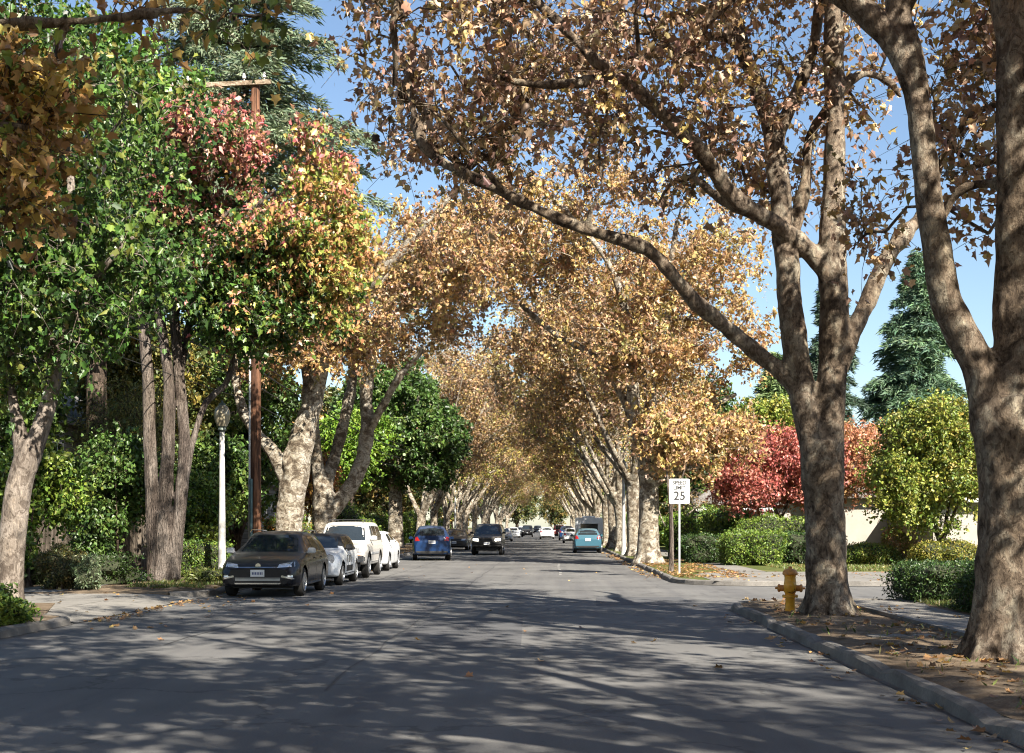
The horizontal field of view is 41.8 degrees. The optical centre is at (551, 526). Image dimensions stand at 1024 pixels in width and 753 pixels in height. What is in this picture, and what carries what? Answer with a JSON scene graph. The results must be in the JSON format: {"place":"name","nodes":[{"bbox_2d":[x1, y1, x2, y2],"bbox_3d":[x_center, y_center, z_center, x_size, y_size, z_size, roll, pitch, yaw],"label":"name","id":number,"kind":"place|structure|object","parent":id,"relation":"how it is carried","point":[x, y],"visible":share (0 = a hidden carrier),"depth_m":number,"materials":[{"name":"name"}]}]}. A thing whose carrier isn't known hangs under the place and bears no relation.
{"place":"outdoors","nodes":[
{"label":"outdoors","id":0,"kind":"place"},
{"bbox_2d":[29,603,58,620],"bbox_3d":[-33.977,1.552,-17.050,52.046,0.135,85.900,0,0,0],"label":"planting strip","id":1,"kind":"object","parent":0,"point":[44,607],"visible":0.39,"depth_m":23.58,"materials":[{"name":"soil"}]},
{"bbox_2d":[0,613,72,638],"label":"kerb","id":2,"kind":"structure","parent":1,"relation":"on","point":[25,628],"depth_m":20.26,"materials":[{"name":"concrete"}]},
{"bbox_2d":[0,0,226,599],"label":"sweetgum tree","id":3,"kind":"object","parent":1,"relation":"on","point":[74,292],"visible":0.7,"depth_m":24.33,"materials":[{"name":"green plant"}]},
{"bbox_2d":[0,0,292,278],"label":"sycamore tree","id":4,"kind":"object","parent":1,"relation":"on","point":[28,119],"visible":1,"depth_m":12.15,"materials":[{"name":"orange plant"}]},
{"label":"soil bed","id":5,"kind":"structure","parent":1,"relation":"on","visible":0},
{"bbox_2d":[0,591,43,626],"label":"shrub","id":6,"kind":"object","parent":5,"relation":"on","point":[16,610],"visible":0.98,"depth_m":20.00,"materials":[{"name":"green plant"}]},
{"bbox_2d":[25,594,204,622],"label":"driveway","id":7,"kind":"structure","parent":0,"point":[94,605],"depth_m":26.66,"materials":[{"name":"concrete"}]},
{"bbox_2d":[24,529,471,594],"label":"front yard","id":8,"kind":"structure","parent":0,"point":[160,591],"depth_m":30.91,"materials":[{"name":"soil"}]},
{"bbox_2d":[1,384,85,517],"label":"grey house","id":9,"kind":"structure","parent":8,"relation":"on","point":[71,429],"depth_m":51.63,"materials":[{"name":"paint"}]},
{"bbox_2d":[0,305,90,495],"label":"evergreen tree","id":10,"kind":"object","parent":8,"relation":"on","point":[5,423],"visible":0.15,"depth_m":40.05,"materials":[{"name":"green plant"}]},
{"bbox_2d":[0,429,103,586],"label":"shrub","id":11,"kind":"object","parent":8,"relation":"on","point":[62,486],"visible":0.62,"depth_m":32.84,"materials":[{"name":"green plant"}]},
{"bbox_2d":[29,541,93,588],"bbox_3d":[-11.637,0.957,31.576,1.492,1.223,1.069,0,0,0],"label":"shrub","id":12,"kind":"object","parent":8,"relation":"on","point":[53,566],"visible":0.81,"depth_m":31.35,"materials":[{"name":"green plant"}]},
{"bbox_2d":[68,553,104,589],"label":"shrub","id":13,"kind":"object","parent":8,"relation":"on","point":[86,571],"visible":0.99,"depth_m":31.22,"materials":[{"name":"green plant"}]},
{"bbox_2d":[31,518,146,567],"bbox_3d":[-14.845,0.600,41.920,0.131,1.900,23.990,0,0,0],"label":"garden fence","id":14,"kind":"object","parent":8,"relation":"on","point":[136,543],"visible":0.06,"depth_m":47.37,"materials":[{"name":"brown wood"}]},
{"bbox_2d":[24,551,159,584],"bbox_3d":[-12.374,1.102,34.211,4.819,0.988,1.400,0,0,0],"label":"shrub","id":15,"kind":"object","parent":8,"relation":"on","point":[115,569],"visible":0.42,"depth_m":33.93,"materials":[{"name":"green plant"}]},
{"bbox_2d":[2,0,220,496],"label":"evergreen tree","id":16,"kind":"object","parent":8,"relation":"on","point":[97,371],"visible":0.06,"depth_m":42.68,"materials":[{"name":"green plant"}]},
{"bbox_2d":[52,415,174,555],"bbox_3d":[-11.890,-0.633,36.887,3.102,4.886,2.963,0,0,0],"label":"shrub","id":17,"kind":"object","parent":8,"relation":"on","point":[106,524],"visible":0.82,"depth_m":36.27,"materials":[{"name":"green plant"}]},
{"bbox_2d":[62,374,177,552],"bbox_3d":[-13.213,-1.433,40.970,4.006,6.444,3.795,0,0,0],"label":"shrub","id":18,"kind":"object","parent":8,"relation":"on","point":[128,409],"visible":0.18,"depth_m":40.74,"materials":[{"name":"green plant"}]},
{"bbox_2d":[68,311,233,520],"bbox_3d":[-15.598,-3.463,51.908,6.493,10.530,5.488,0,0,31],"label":"yellowing tree","id":19,"kind":"object","parent":8,"relation":"on","point":[129,370],"visible":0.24,"depth_m":50.87,"materials":[{"name":"green plant"}]},
{"bbox_2d":[99,577,222,588],"bbox_3d":[-9.450,1.470,38.800,2.900,0.114,14.400,0,0,0],"label":"soil bed","id":20,"kind":"object","parent":8,"relation":"on","point":[148,587],"visible":0.13,"depth_m":31.84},
{"bbox_2d":[143,469,239,546],"bbox_3d":[-10.793,0.002,41.171,2.446,3.576,2.611,0,0,34],"label":"shrub","id":21,"kind":"object","parent":20,"relation":"on","point":[202,518],"visible":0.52,"depth_m":40.86,"materials":[{"name":"green plant"}]},
{"bbox_2d":[180,566,221,582],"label":"shrub","id":22,"kind":"object","parent":20,"relation":"on","point":[206,574],"visible":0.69,"depth_m":34.08,"materials":[{"name":"green plant"}]},
{"bbox_2d":[181,535,236,576],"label":"hedge","id":23,"kind":"object","parent":20,"relation":"on","point":[199,554],"visible":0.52,"depth_m":37.91,"materials":[{"name":"green plant"}]},
{"bbox_2d":[90,84,390,581],"bbox_3d":[-8.397,-4.680,35.097,8.200,13.350,6.690,0,0,0],"label":"sweetgum tree","id":24,"kind":"object","parent":20,"relation":"on","point":[324,248],"visible":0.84,"depth_m":34.46,"materials":[{"name":"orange plant"}]},
{"bbox_2d":[172,428,269,541],"bbox_3d":[-11.688,-0.783,46.016,4.043,5.166,3.621,0,0,0],"label":"shrub","id":25,"kind":"object","parent":8,"relation":"on","point":[206,456],"visible":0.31,"depth_m":45.63,"materials":[{"name":"green plant"}]},
{"bbox_2d":[170,72,272,538],"bbox_3d":[-10.647,-6.420,42.885,3.445,16.209,0.610,0,0,0],"label":"utility pole","id":26,"kind":"object","parent":8,"relation":"on","point":[254,489],"visible":0.56,"depth_m":42.84,"materials":[{"name":"brown wood"}]},
{"bbox_2d":[214,400,229,568],"bbox_3d":[-9.050,-0.930,36.800,0.450,5.070,0.450,0,0,0],"label":"street lamp","id":27,"kind":"object","parent":8,"relation":"on","point":[222,414],"visible":0.81,"depth_m":36.72,"materials":[{"name":"metal"}]},
{"bbox_2d":[190,341,301,554],"bbox_3d":[-13.450,-3.410,56.690,6.539,10.412,6.432,0,0,38],"label":"evergreen tree","id":28,"kind":"object","parent":8,"relation":"on","point":[271,424],"visible":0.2,"depth_m":55.75,"materials":[{"name":"green plant"}]},
{"bbox_2d":[116,0,423,439],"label":"cedar tree","id":29,"kind":"object","parent":8,"relation":"on","point":[278,116],"visible":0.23,"depth_m":60.91,"materials":[{"name":"green plant"}]},
{"bbox_2d":[168,552,412,596],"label":"kerb","id":30,"kind":"structure","parent":8,"relation":"on","point":[212,592],"depth_m":30.37,"materials":[{"name":"concrete"}]},
{"bbox_2d":[271,449,346,520],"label":"maple tree","id":31,"kind":"object","parent":8,"relation":"on","point":[308,497],"visible":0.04,"depth_m":65.68,"materials":[{"name":"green plant"}]},
{"bbox_2d":[271,381,382,528],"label":"background tree","id":32,"kind":"object","parent":8,"relation":"on","point":[328,393],"visible":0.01,"depth_m":107.78,"materials":[{"name":"green plant"}]},
{"bbox_2d":[319,401,404,505],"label":"maple tree","id":33,"kind":"object","parent":8,"relation":"on","point":[382,428],"visible":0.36,"depth_m":80.81,"materials":[{"name":"green plant"}]},
{"bbox_2d":[217,190,519,530],"bbox_3d":[-7.181,-4.997,49.557,12.310,14.465,8.792,0,0,11],"label":"sycamore tree","id":34,"kind":"object","parent":8,"relation":"on","point":[290,464],"visible":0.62,"depth_m":49.49,"materials":[{"name":"brown plant"}]},
{"bbox_2d":[354,457,419,516],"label":"background tree","id":35,"kind":"object","parent":8,"relation":"on","point":[367,511],"visible":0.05,"depth_m":129.38,"materials":[{"name":"green plant"}]},
{"bbox_2d":[372,483,423,515],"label":"background tree","id":36,"kind":"object","parent":8,"relation":"on","point":[377,496],"visible":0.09,"depth_m":159.09,"materials":[{"name":"green plant"}]},
{"bbox_2d":[326,357,473,547],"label":"evergreen tree","id":37,"kind":"object","parent":8,"relation":"on","point":[431,415],"visible":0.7,"depth_m":88.87,"materials":[{"name":"green plant"}]},
{"bbox_2d":[283,186,570,532],"bbox_3d":[-4.498,-6.113,57.267,12.040,16.358,9.842,0,0,24],"label":"sycamore tree","id":38,"kind":"object","parent":8,"relation":"on","point":[328,503],"visible":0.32,"depth_m":57.73,"materials":[{"name":"brown plant"}]},
{"bbox_2d":[377,325,527,530],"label":"sycamore tree","id":39,"kind":"object","parent":8,"relation":"on","point":[469,378],"visible":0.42,"depth_m":100.05,"materials":[{"name":"brown plant"}]},
{"bbox_2d":[383,348,531,525],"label":"sycamore tree","id":40,"kind":"object","parent":8,"relation":"on","point":[435,506],"visible":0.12,"depth_m":112.52,"materials":[{"name":"brown plant"}]},
{"bbox_2d":[437,376,525,529],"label":"sycamore tree","id":41,"kind":"object","parent":8,"relation":"on","point":[448,511],"visible":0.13,"depth_m":125.79,"materials":[{"name":"brown plant"}]},
{"bbox_2d":[433,375,532,528],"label":"sycamore tree","id":42,"kind":"object","parent":8,"relation":"on","point":[460,510],"visible":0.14,"depth_m":139.61,"materials":[{"name":"brown plant"}]},
{"bbox_2d":[461,414,531,531],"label":"sycamore tree","id":43,"kind":"object","parent":8,"relation":"on","point":[467,512],"visible":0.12,"depth_m":154.81,"materials":[{"name":"brown plant"}]},
{"bbox_2d":[456,455,540,537],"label":"sycamore tree","id":44,"kind":"object","parent":8,"relation":"on","point":[475,512],"visible":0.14,"depth_m":171.73,"materials":[{"name":"brown plant"}]},
{"bbox_2d":[462,450,534,523],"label":"sycamore tree","id":45,"kind":"object","parent":8,"relation":"on","point":[487,509],"visible":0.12,"depth_m":190.17,"materials":[{"name":"brown plant"}]},
{"bbox_2d":[472,473,541,523],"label":"sycamore tree","id":46,"kind":"object","parent":8,"relation":"on","point":[497,517],"visible":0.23,"depth_m":234.77,"materials":[{"name":"brown plant"}]},
{"bbox_2d":[495,490,542,526],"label":"background tree","id":47,"kind":"object","parent":8,"relation":"on","point":[529,511],"visible":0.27,"depth_m":348.38,"materials":[{"name":"green plant"}]},
{"bbox_2d":[1,0,996,527],"label":"sky","id":48,"kind":"structure","parent":0,"point":[975,278],"materials":[{"name":"blue"}]},
{"bbox_2d":[0,533,1023,752],"bbox_3d":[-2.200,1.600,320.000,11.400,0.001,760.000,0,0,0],"label":"road","id":49,"kind":"structure","parent":0,"point":[600,682],"depth_m":13.97,"materials":[{"name":"asphalt"}]},
{"bbox_2d":[222,529,328,595],"bbox_3d":[-6.560,0.835,32.173,2.092,1.523,4.614,0,0,0],"label":"parked car","id":50,"kind":"object","parent":49,"relation":"on","point":[297,561],"visible":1,"depth_m":30.68,"materials":[{"name":"black paint"}]},
{"bbox_2d":[311,533,357,584],"bbox_3d":[-6.480,0.924,37.514,2.013,1.450,3.887,0,0,0],"label":"parked car","id":51,"kind":"object","parent":49,"relation":"on","point":[341,552],"visible":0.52,"depth_m":36.90,"materials":[{"name":"white paint"}]},
{"bbox_2d":[322,519,382,577],"bbox_3d":[-6.520,0.688,42.907,2.042,1.816,4.682,0,0,0],"label":"parked suv","id":52,"kind":"object","parent":49,"relation":"on","point":[365,537],"visible":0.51,"depth_m":42.40,"materials":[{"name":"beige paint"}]},
{"bbox_2d":[343,581,415,590],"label":"asphalt repair","id":53,"kind":"structure","parent":49,"relation":"on","point":[385,585],"depth_m":35.42,"materials":[{"name":"asphalt"}]},
{"bbox_2d":[380,531,399,570],"bbox_3d":[-6.700,0.881,49.498,2.066,1.430,4.663,0,0,0],"label":"parked car","id":54,"kind":"object","parent":49,"relation":"on","point":[391,550],"visible":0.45,"depth_m":48.86,"materials":[{"name":"white paint"}]},
{"bbox_2d":[409,525,453,559],"bbox_3d":[-5.750,0.780,64.203,2.170,1.632,4.513,0,0,-6],"label":"parked car","id":55,"kind":"object","parent":49,"relation":"on","point":[431,540],"visible":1,"depth_m":62.07,"materials":[{"name":"blue paint"}]},
{"bbox_2d":[384,617,522,647],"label":"asphalt repair","id":56,"kind":"structure","parent":49,"relation":"on","point":[499,632],"depth_m":19.73,"materials":[{"name":"asphalt"}]},
{"bbox_2d":[447,529,470,549],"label":"parked car","id":57,"kind":"object","parent":49,"relation":"on","point":[462,537],"visible":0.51,"depth_m":88.89,"materials":[{"name":"grey paint"}]},
{"bbox_2d":[470,524,505,554],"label":"moving car","id":58,"kind":"object","parent":49,"relation":"on","point":[488,537],"visible":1,"depth_m":74.00,"materials":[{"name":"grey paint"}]},
{"bbox_2d":[570,528,602,552],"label":"parked car","id":59,"kind":"object","parent":49,"relation":"on","point":[587,539],"visible":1,"depth_m":79.13,"materials":[{"name":"teal paint"}]},
{"bbox_2d":[574,516,602,538],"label":"camper van","id":60,"kind":"object","parent":49,"relation":"on","point":[589,522],"visible":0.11,"depth_m":88.36,"materials":[{"name":"white paint"}]},
{"bbox_2d":[596,597,695,604],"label":"asphalt repair","id":61,"kind":"structure","parent":49,"relation":"on","point":[640,601],"depth_m":28.37,"materials":[{"name":"asphalt"}]},
{"bbox_2d":[602,536,907,585],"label":"front yard","id":62,"kind":"structure","parent":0,"point":[765,568],"depth_m":46.97,"materials":[{"name":"soil"}]},
{"bbox_2d":[520,452,581,517],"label":"sycamore tree","id":63,"kind":"object","parent":62,"relation":"on","point":[566,492],"visible":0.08,"depth_m":181.80,"materials":[{"name":"brown plant"}]},
{"bbox_2d":[503,416,630,515],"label":"sycamore tree","id":64,"kind":"object","parent":62,"relation":"on","point":[573,477],"visible":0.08,"depth_m":129.84,"materials":[{"name":"brown plant"}]},
{"bbox_2d":[510,404,630,517],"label":"sycamore tree","id":65,"kind":"object","parent":62,"relation":"on","point":[594,506],"visible":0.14,"depth_m":115.25,"materials":[{"name":"brown plant"}]},
{"bbox_2d":[125,562,1023,708],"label":"grass","id":66,"kind":"structure","parent":62,"relation":"on","point":[869,567],"depth_m":32.16,"materials":[{"name":"green plant"}]},
{"bbox_2d":[508,382,642,545],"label":"sycamore tree","id":67,"kind":"object","parent":62,"relation":"on","point":[528,443],"visible":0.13,"depth_m":102.73,"materials":[{"name":"brown plant"}]},
{"bbox_2d":[498,300,678,547],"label":"sycamore tree","id":68,"kind":"object","parent":62,"relation":"on","point":[611,530],"visible":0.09,"depth_m":90.79,"materials":[{"name":"brown plant"}]},
{"bbox_2d":[471,263,706,550],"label":"sycamore tree","id":69,"kind":"object","parent":62,"relation":"on","point":[614,497],"visible":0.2,"depth_m":78.50,"materials":[{"name":"brown plant"}]},
{"bbox_2d":[470,207,734,555],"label":"sycamore tree","id":70,"kind":"object","parent":62,"relation":"on","point":[538,336],"visible":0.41,"depth_m":66.21,"materials":[{"name":"brown plant"}]},
{"bbox_2d":[439,144,784,565],"bbox_3d":[1.984,-6.454,53.527,14.713,17.106,11.285,0,0,0],"label":"sycamore tree","id":71,"kind":"object","parent":62,"relation":"on","point":[663,293],"visible":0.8,"depth_m":53.06,"materials":[{"name":"brown plant"}]},
{"bbox_2d":[641,409,707,572],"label":"young tree","id":72,"kind":"object","parent":62,"relation":"on","point":[670,447],"visible":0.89,"depth_m":42.51,"materials":[{"name":"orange plant"}]},
{"bbox_2d":[669,479,689,572],"bbox_3d":[3.950,0.013,41.312,0.630,2.945,0.056,0,0,0],"label":"speed limit sign","id":73,"kind":"object","parent":62,"relation":"on","point":[679,491],"visible":1,"depth_m":41.29,"materials":[{"name":"metal"}]},
{"bbox_2d":[663,511,699,558],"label":"shrub","id":74,"kind":"object","parent":62,"relation":"on","point":[688,525],"visible":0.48,"depth_m":60.06,"materials":[{"name":"green plant"}]},
{"bbox_2d":[659,489,719,557],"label":"bare tree","id":75,"kind":"object","parent":62,"relation":"on","point":[697,507],"visible":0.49,"depth_m":62.94,"materials":[{"name":"plant"}]},
{"bbox_2d":[676,531,723,562],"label":"hedge","id":76,"kind":"object","parent":62,"relation":"on","point":[700,547],"visible":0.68,"depth_m":53.50,"materials":[{"name":"green plant"}]},
{"bbox_2d":[662,372,749,506],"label":"deciduous tree","id":77,"kind":"object","parent":62,"relation":"on","point":[696,488],"visible":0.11,"depth_m":79.16,"materials":[{"name":"orange plant"}]},
{"bbox_2d":[697,502,753,535],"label":"hedge","id":78,"kind":"object","parent":62,"relation":"on","point":[719,522],"visible":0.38,"depth_m":63.35,"materials":[{"name":"green plant"}]},
{"bbox_2d":[602,547,893,585],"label":"kerb","id":79,"kind":"structure","parent":62,"relation":"on","point":[665,576],"depth_m":36.09,"materials":[{"name":"concrete"}]},
{"bbox_2d":[716,526,791,565],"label":"hedge","id":80,"kind":"object","parent":62,"relation":"on","point":[747,547],"visible":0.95,"depth_m":50.33,"materials":[{"name":"green plant"}]},
{"bbox_2d":[735,393,794,466],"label":"evergreen tree","id":81,"kind":"object","parent":62,"relation":"on","point":[775,409],"visible":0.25,"depth_m":82.51,"materials":[{"name":"green plant"}]},
{"bbox_2d":[729,509,804,560],"bbox_3d":[9.357,0.439,55.990,4.345,2.358,2.759,0,0,0],"label":"hedge","id":82,"kind":"object","parent":62,"relation":"on","point":[763,522],"visible":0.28,"depth_m":55.28,"materials":[{"name":"green plant"}]},
{"bbox_2d":[749,351,788,401],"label":"pine tree","id":83,"kind":"object","parent":62,"relation":"on","point":[774,386],"visible":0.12,"depth_m":99.87,"materials":[{"name":"green plant"}]},
{"bbox_2d":[704,420,858,520],"bbox_3d":[9.901,-1.544,57.944,6.917,6.685,6.231,0,0,0],"label":"japanese maple","id":84,"kind":"object","parent":62,"relation":"on","point":[736,492],"visible":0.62,"depth_m":56.66,"materials":[{"name":"red plant"}]},
{"bbox_2d":[781,529,852,563],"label":"hedge","id":85,"kind":"object","parent":62,"relation":"on","point":[796,548],"visible":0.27,"depth_m":51.70,"materials":[{"name":"green plant"}]},
{"bbox_2d":[767,415,885,517],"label":"japanese maple","id":86,"kind":"object","parent":62,"relation":"on","point":[853,433],"visible":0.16,"depth_m":58.20,"materials":[{"name":"red plant"}]},
{"bbox_2d":[808,278,871,464],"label":"redwood tree","id":87,"kind":"object","parent":62,"relation":"on","point":[852,401],"visible":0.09,"depth_m":106.11,"materials":[{"name":"green plant"}]},
{"bbox_2d":[846,540,901,565],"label":"shrub","id":88,"kind":"object","parent":62,"relation":"on","point":[866,552],"visible":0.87,"depth_m":49.71,"materials":[{"name":"green plant"}]},
{"bbox_2d":[880,524,914,563],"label":"shrub","id":89,"kind":"object","parent":62,"relation":"on","point":[896,534],"visible":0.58,"depth_m":50.16,"materials":[{"name":"green plant"}]},
{"bbox_2d":[856,249,967,458],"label":"redwood tree","id":90,"kind":"object","parent":62,"relation":"on","point":[918,347],"visible":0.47,"depth_m":108.44,"materials":[{"name":"green plant"}]},
{"bbox_2d":[848,387,977,546],"bbox_3d":[14.399,-1.677,49.525,6.498,6.961,6.286,0,0,0],"label":"garden tree","id":91,"kind":"object","parent":62,"relation":"on","point":[935,479],"visible":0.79,"depth_m":48.21,"materials":[{"name":"green plant"}]},
{"bbox_2d":[904,535,976,562],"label":"shrub","id":92,"kind":"object","parent":62,"relation":"on","point":[953,550],"visible":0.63,"depth_m":47.88,"materials":[{"name":"yellow plant"}]},
{"bbox_2d":[677,583,901,607],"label":"side street","id":93,"kind":"structure","parent":0,"point":[728,596],"depth_m":32.38,"materials":[{"name":"asphalt"}]},
{"bbox_2d":[697,572,892,580],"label":"sidewalk","id":94,"kind":"structure","parent":0,"point":[762,576],"depth_m":39.34,"materials":[{"name":"concrete"}]},
{"bbox_2d":[783,462,977,557],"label":"white house","id":95,"kind":"structure","parent":0,"point":[859,528],"depth_m":63.10,"materials":[{"name":"paint"}]},
{"bbox_2d":[741,600,1023,720],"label":"planting strip","id":96,"kind":"object","parent":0,"point":[884,658],"visible":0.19,"depth_m":15.74,"materials":[{"name":"soil"}]},
{"bbox_2d":[730,598,1023,748],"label":"kerb","id":97,"kind":"structure","parent":96,"relation":"on","point":[967,710],"depth_m":13.10,"materials":[{"name":"concrete"}]},
{"bbox_2d":[749,603,1023,712],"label":"soil bed","id":98,"kind":"object","parent":96,"relation":"on","point":[953,676],"visible":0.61,"depth_m":15.41,"materials":[{"name":"soil"}]},
{"bbox_2d":[0,547,1023,749],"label":"fallen leaves","id":99,"kind":"object","parent":98,"relation":"on","point":[941,657],"visible":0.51,"depth_m":19.88,"materials":[{"name":"brown plant"}]},
{"bbox_2d":[305,0,943,615],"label":"sycamore tree","id":100,"kind":"object","parent":98,"relation":"on","point":[511,84],"visible":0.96,"depth_m":21.97,"materials":[{"name":"brown plant"}]},
{"bbox_2d":[549,0,1023,663],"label":"sycamore tree","id":101,"kind":"object","parent":98,"relation":"on","point":[993,376],"visible":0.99,"depth_m":14.78,"materials":[{"name":"brown plant"}]},
{"bbox_2d":[775,566,804,610],"bbox_3d":[4.096,1.087,22.988,0.398,0.795,0.398,0,0,-31],"label":"fire hydrant","id":102,"kind":"object","parent":98,"relation":"on","point":[789,587],"visible":0.96,"depth_m":22.92,"materials":[{"name":"metal"}]},
{"bbox_2d":[856,604,964,635],"bbox_3d":[5.560,1.460,12.400,0.100,0.070,26.000,0,0,0],"label":"sidewalk edging","id":103,"kind":"object","parent":96,"relation":"on","point":[913,620],"depth_m":20.44,"materials":[{"name":"concrete"}]},
{"bbox_2d":[854,600,969,630],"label":"sidewalk","id":104,"kind":"structure","parent":0,"point":[946,618],"depth_m":22.94,"materials":[{"name":"concrete"}]},
{"bbox_2d":[873,556,974,602],"bbox_3d":[7.910,1.075,26.877,2.440,1.000,3.516,0,0,0],"label":"hedge","id":105,"kind":"object","parent":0,"point":[929,579],"visible":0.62,"depth_m":26.08,"materials":[{"name":"green plant"}]},
{"bbox_2d":[940,560,974,609],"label":"hedge","id":106,"kind":"object","parent":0,"point":[963,596],"visible":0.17,"depth_m":23.05,"materials":[{"name":"green plant"}]},
{"label":"ground","id":107,"kind":"structure","parent":0,"visible":0},
{"bbox_2d":[536,496,569,527],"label":"background tree","id":108,"kind":"object","parent":107,"relation":"on","point":[554,517],"visible":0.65,"depth_m":370.25,"materials":[{"name":"green plant"}]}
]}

